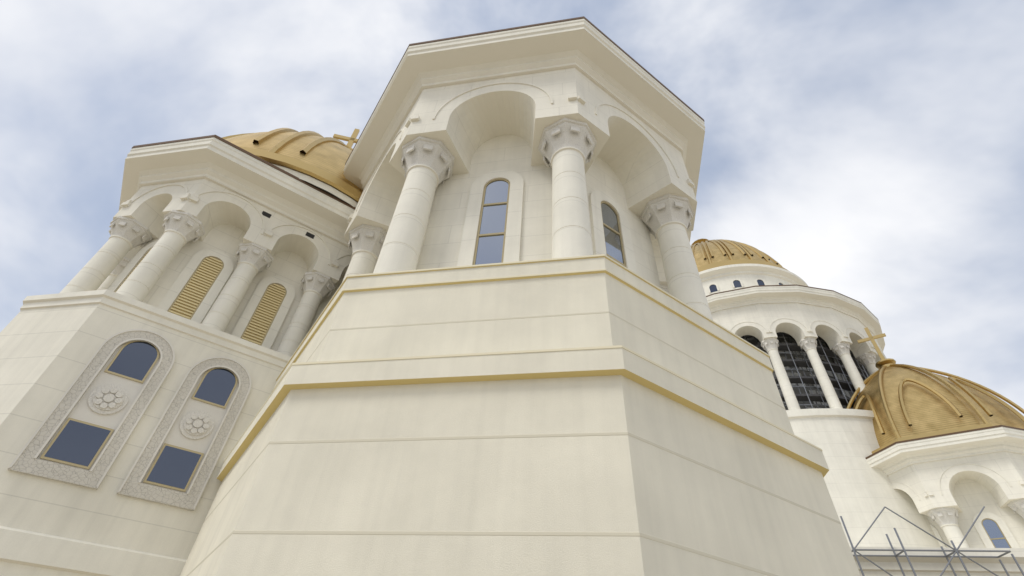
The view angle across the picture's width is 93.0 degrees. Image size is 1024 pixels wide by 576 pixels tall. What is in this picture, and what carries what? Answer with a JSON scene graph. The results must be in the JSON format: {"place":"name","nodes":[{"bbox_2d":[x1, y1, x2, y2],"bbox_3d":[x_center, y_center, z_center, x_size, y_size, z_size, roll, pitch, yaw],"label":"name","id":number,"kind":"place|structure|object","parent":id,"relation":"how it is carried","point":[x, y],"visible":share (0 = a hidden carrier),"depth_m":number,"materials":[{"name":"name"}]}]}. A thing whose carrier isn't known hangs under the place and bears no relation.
{"place":"outdoors","nodes":[
{"label":"outdoors","id":0,"kind":"place"},
{"bbox_2d":[0,0,1023,415],"label":"sky","id":1,"kind":"structure","parent":0,"point":[873,150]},
{"bbox_2d":[342,146,712,319],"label":"columns","id":2,"kind":"structure","parent":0,"point":[404,237],"depth_m":13.41,"materials":[{"name":"white stone"}]},
{"bbox_2d":[348,117,693,292],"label":"column capitals","id":3,"kind":"object","parent":2,"relation":"on","point":[437,156],"visible":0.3,"depth_m":15.21,"materials":[{"name":"white stone"}]},
{"bbox_2d":[344,68,696,285],"bbox_3d":[0.457,-1.794,20.365,13.025,3.080,13.025,-4,-43,9],"label":"arcade","id":4,"kind":"object","parent":3,"relation":"on","point":[462,122],"visible":0.44,"depth_m":16.47},
{"bbox_2d":[343,18,704,241],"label":"cornice","id":5,"kind":"structure","parent":4,"relation":"on","point":[587,49],"depth_m":17.07,"materials":[{"name":"white stone"}]},
{"bbox_2d":[345,16,703,163],"bbox_3d":[0.605,-3.935,22.314,14.973,0.220,14.973,-4,-43,9],"label":"roof edge","id":6,"kind":"object","parent":5,"relation":"on","point":[576,18],"visible":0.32,"depth_m":17.08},
{"bbox_2d":[713,303,872,381],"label":"molding","id":7,"kind":"structure","parent":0,"point":[813,305],"depth_m":51.50,"materials":[{"name":"white stone"}]},
{"bbox_2d":[746,336,852,409],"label":"drum wall","id":8,"kind":"structure","parent":0,"point":[807,373],"depth_m":50.03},
{"bbox_2d":[853,366,1023,446],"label":"dome","id":9,"kind":"structure","parent":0,"point":[928,411],"depth_m":38.63,"materials":[{"name":"gold metal"}]},
{"bbox_2d":[857,327,895,368],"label":"cross","id":10,"kind":"object","parent":9,"relation":"on","point":[883,361],"visible":0.7,"depth_m":47.70,"materials":[{"name":"gold metal"}]},
{"bbox_2d":[846,364,1023,453],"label":"dome ribs","id":11,"kind":"object","parent":9,"relation":"attached to","point":[956,380],"visible":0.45,"depth_m":38.65,"materials":[{"name":"gold metal"}]},
{"bbox_2d":[926,479,1023,547],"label":"wall","id":12,"kind":"structure","parent":0,"point":[973,497],"depth_m":33.78,"materials":[{"name":"beige stone"}]},
{"bbox_2d":[930,512,1019,547],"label":"window surrounds","id":13,"kind":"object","parent":12,"relation":"attached to","point":[1005,530],"depth_m":32.90,"materials":[{"name":"white stone"}]},
{"bbox_2d":[981,518,1010,547],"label":"turret mullions","id":14,"kind":"object","parent":13,"relation":"in","point":[995,538],"visible":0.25,"depth_m":32.54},
{"bbox_2d":[983,519,1009,547],"bbox_3d":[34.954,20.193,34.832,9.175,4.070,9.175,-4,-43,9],"label":"window pane","id":15,"kind":"structure","parent":13,"relation":"in","point":[992,529],"depth_m":32.65,"materials":[{"name":"blue glass"}]},
{"label":"ground","id":16,"kind":"structure","parent":0,"visible":0},
{"bbox_2d":[0,304,282,575],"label":"block walls","id":17,"kind":"structure","parent":16,"relation":"on","point":[46,354],"depth_m":11.90,"materials":[{"name":"beige stone"}]},
{"bbox_2d":[8,331,249,510],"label":"window surrounds","id":18,"kind":"object","parent":17,"relation":"attached to","point":[27,462],"visible":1,"depth_m":12.22,"materials":[{"name":"beige stone"}]},
{"bbox_2d":[7,329,250,509],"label":"surround panels","id":19,"kind":"object","parent":17,"relation":"attached to","point":[82,411],"visible":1,"depth_m":12.72,"materials":[{"name":"beige stone"}]},
{"bbox_2d":[88,384,213,439],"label":"rosettes","id":20,"kind":"object","parent":19,"relation":"attached to","point":[108,399],"visible":1,"depth_m":12.55,"materials":[{"name":"stone"}]},
{"bbox_2d":[40,341,237,491],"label":"window frames","id":21,"kind":"structure","parent":17,"relation":"attached to","point":[112,430],"depth_m":12.44,"materials":[{"name":"gold metal"}]},
{"bbox_2d":[44,342,235,488],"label":"window panes","id":22,"kind":"structure","parent":21,"relation":"in","point":[75,442],"depth_m":12.51,"materials":[{"name":"blue glass"}]},
{"bbox_2d":[0,289,290,575],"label":"ledge","id":23,"kind":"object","parent":17,"relation":"attached to","point":[30,548],"depth_m":11.13,"materials":[{"name":"stone"}]},
{"bbox_2d":[60,229,322,356],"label":"columns","id":24,"kind":"structure","parent":17,"relation":"on","point":[98,268],"depth_m":16.05,"materials":[{"name":"stone"}]},
{"bbox_2d":[109,210,335,298],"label":"column capitals","id":25,"kind":"object","parent":24,"relation":"on","point":[187,225],"visible":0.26,"depth_m":17.17,"materials":[{"name":"stone"}]},
{"bbox_2d":[113,178,351,283],"bbox_3d":[-11.411,1.303,22.180,11.636,1.800,11.636,27,-47,-24],"label":"arcade","id":26,"kind":"object","parent":25,"relation":"on","point":[209,205],"visible":0.23,"depth_m":17.91,"materials":[{"name":"stone"}]},
{"bbox_2d":[119,137,354,246],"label":"tower cornice","id":27,"kind":"structure","parent":26,"relation":"on","point":[228,167],"depth_m":18.18,"materials":[{"name":"stone"}]},
{"bbox_2d":[132,135,355,209],"bbox_3d":[-11.301,-0.292,23.633,13.384,0.220,13.384,27,-47,-24],"label":"roof edge","id":28,"kind":"object","parent":27,"relation":"on","point":[271,165],"visible":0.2,"depth_m":18.30,"materials":[{"name":"orange metal"}]},
{"bbox_2d":[273,164,357,206],"bbox_3d":[-11.290,-0.451,23.777,13.600,0.450,13.600,-4,-43,9],"label":"dome base","id":29,"kind":"object","parent":27,"relation":"on","point":[329,189],"visible":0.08,"depth_m":19.45,"materials":[{"name":"stone"}]},
{"bbox_2d":[225,132,362,202],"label":"dome","id":30,"kind":"structure","parent":29,"relation":"on","point":[330,157],"depth_m":20.98,"materials":[{"name":"gold metal"}]},
{"bbox_2d":[222,128,361,201],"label":"dome ribs","id":31,"kind":"object","parent":30,"relation":"on","point":[271,155],"visible":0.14,"depth_m":19.82,"materials":[{"name":"gold metal"}]},
{"bbox_2d":[333,129,359,147],"bbox_3d":[-10.703,-8.962,31.526,1.931,5.000,1.678,-17,-46,22],"label":"cross","id":32,"kind":"object","parent":30,"relation":"on","point":[352,140],"visible":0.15,"depth_m":32.21,"materials":[{"name":"gold metal"}]},
{"bbox_2d":[262,211,314,238],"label":"vents","id":33,"kind":"object","parent":26,"relation":"attached to","point":[268,215],"visible":0.67,"depth_m":18.48,"materials":[{"name":"grey metal"}]},
{"bbox_2d":[107,225,343,350],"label":"tower wall","id":34,"kind":"structure","parent":17,"relation":"on","point":[291,267],"depth_m":17.85,"materials":[{"name":"stone"}]},
{"bbox_2d":[117,249,284,344],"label":"louvers","id":35,"kind":"structure","parent":34,"relation":"attached to","point":[187,302],"depth_m":16.89,"materials":[{"name":"beige wood"}]},
{"bbox_2d":[116,253,285,345],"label":"window frames","id":36,"kind":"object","parent":34,"relation":"attached to","point":[176,299],"visible":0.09,"depth_m":16.92,"materials":[{"name":"gold metal"}]},
{"bbox_2d":[108,240,328,348],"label":"window surrounds","id":37,"kind":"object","parent":34,"relation":"attached to","point":[178,285],"depth_m":16.96,"materials":[{"name":"stone"}]},
{"bbox_2d":[180,273,860,575],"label":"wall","id":38,"kind":"structure","parent":16,"relation":"on","point":[618,483],"depth_m":7.88,"materials":[{"name":"beige stone"}]},
{"bbox_2d":[187,311,840,575],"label":"wall grooves","id":39,"kind":"object","parent":38,"relation":"attached to","point":[511,533],"visible":0.71,"depth_m":7.53,"materials":[{"name":"beige stone"}]},
{"bbox_2d":[223,254,821,462],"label":"pier fillets","id":40,"kind":"object","parent":38,"relation":"attached to","point":[536,351],"visible":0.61,"depth_m":10.42,"materials":[{"name":"beige stone"}]},
{"bbox_2d":[217,256,828,481],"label":"pier bands","id":41,"kind":"object","parent":38,"relation":"attached to","point":[608,362],"visible":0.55,"depth_m":9.04,"materials":[{"name":"white stone"}]},
{"bbox_2d":[416,135,660,287],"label":"wall","id":42,"kind":"structure","parent":38,"relation":"on","point":[441,244],"depth_m":15.16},
{"bbox_2d":[457,170,637,273],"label":"window surrounds","id":43,"kind":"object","parent":42,"relation":"attached to","point":[512,236],"depth_m":14.47,"materials":[{"name":"white stone"}]},
{"bbox_2d":[475,180,623,264],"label":"window panes","id":44,"kind":"structure","parent":43,"relation":"in","point":[489,249],"depth_m":14.36,"materials":[{"name":"blue glass"}]},
{"bbox_2d":[473,179,625,266],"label":"window frames","id":45,"kind":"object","parent":43,"relation":"in","point":[504,232],"visible":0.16,"depth_m":14.52,"materials":[{"name":"metal"}]},
{"bbox_2d":[840,506,1023,575],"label":"scaffold","id":46,"kind":"object","parent":16,"relation":"on","point":[954,551],"visible":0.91,"depth_m":21.05,"materials":[{"name":"silver metal"}]},
{"bbox_2d":[859,571,1022,575],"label":"body walls","id":47,"kind":"structure","parent":16,"relation":"on","point":[881,573],"depth_m":21.42,"materials":[{"name":"beige stone"}]},
{"bbox_2d":[699,264,940,547],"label":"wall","id":48,"kind":"structure","parent":47,"relation":"on","point":[862,493],"depth_m":38.07,"materials":[{"name":"white stone"}]},
{"bbox_2d":[694,241,775,266],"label":"dome","id":49,"kind":"structure","parent":48,"relation":"on","point":[717,256],"depth_m":64.06,"materials":[{"name":"gold metal"}]},
{"bbox_2d":[692,238,707,244],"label":"dome finial","id":50,"kind":"object","parent":49,"relation":"on","point":[699,241],"visible":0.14,"depth_m":77.20,"materials":[{"name":"gold metal"}]},
{"bbox_2d":[691,239,786,271],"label":"dome ribs","id":51,"kind":"object","parent":49,"relation":"on","point":[740,246],"visible":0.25,"depth_m":63.94,"materials":[{"name":"gold metal"}]},
{"bbox_2d":[708,278,784,292],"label":"window frames","id":52,"kind":"structure","parent":48,"relation":"on","point":[778,282],"depth_m":58.92,"materials":[{"name":"white stone"}]},
{"bbox_2d":[709,280,782,291],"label":"windows","id":53,"kind":"structure","parent":52,"relation":"in","point":[736,283],"depth_m":58.88,"materials":[{"name":"glass"}]},
{"bbox_2d":[744,337,856,408],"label":"drum insulation panels","id":54,"kind":"object","parent":48,"relation":"on","point":[796,374],"visible":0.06,"depth_m":50.33,"materials":[{"name":"grey"}]},
{"bbox_2d":[743,332,869,408],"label":"drum scaffold tubes","id":55,"kind":"object","parent":48,"relation":"on","point":[833,372],"visible":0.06,"depth_m":48.45},
{"bbox_2d":[741,332,868,406],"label":"drum scaffold decks","id":56,"kind":"object","parent":55,"relation":"on","point":[836,368],"visible":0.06,"depth_m":48.59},
{"bbox_2d":[767,348,877,409],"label":"columns","id":57,"kind":"structure","parent":48,"relation":"on","point":[830,394],"depth_m":45.89,"materials":[{"name":"white stone"}]},
{"bbox_2d":[761,337,878,369],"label":"column capitals","id":58,"kind":"object","parent":57,"relation":"on","point":[838,349],"visible":0.15,"depth_m":48.23,"materials":[{"name":"white stone"}]},
{"bbox_2d":[711,303,886,396],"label":"arcade","id":59,"kind":"object","parent":58,"relation":"on","point":[798,322],"visible":0.16,"depth_m":49.98},
{"bbox_2d":[706,286,884,350],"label":"cornice","id":60,"kind":"structure","parent":59,"relation":"on","point":[863,314],"depth_m":51.28,"materials":[{"name":"white stone"}]},
{"bbox_2d":[706,285,878,320],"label":"roof edge","id":61,"kind":"object","parent":60,"relation":"on","point":[781,285],"visible":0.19,"depth_m":51.32,"materials":[{"name":"grey metal"}]},
{"bbox_2d":[850,547,1023,572],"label":"cornices","id":62,"kind":"object","parent":47,"relation":"on","point":[935,564],"depth_m":21.50,"materials":[{"name":"stone"}]},
{"bbox_2d":[940,523,969,547],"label":"turret column shafts","id":63,"kind":"object","parent":62,"relation":"on","point":[953,532],"visible":0.19,"depth_m":32.94,"materials":[{"name":"white stone"}]},
{"bbox_2d":[927,498,1023,525],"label":"column capitals","id":64,"kind":"object","parent":63,"relation":"on","point":[941,516],"visible":0.24,"depth_m":33.49,"materials":[{"name":"white stone"}]},
{"bbox_2d":[888,451,1023,515],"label":"arcade","id":65,"kind":"object","parent":64,"relation":"on","point":[926,487],"visible":0.31,"depth_m":34.17},
{"bbox_2d":[866,427,1023,475],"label":"cornice","id":66,"kind":"structure","parent":65,"relation":"on","point":[893,458],"depth_m":34.90,"materials":[{"name":"white stone"}]},
{"bbox_2d":[866,425,1023,458],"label":"roof edge","id":67,"kind":"object","parent":66,"relation":"on","point":[892,444],"visible":0.33,"depth_m":35.09,"materials":[{"name":"gold metal"}]}
]}

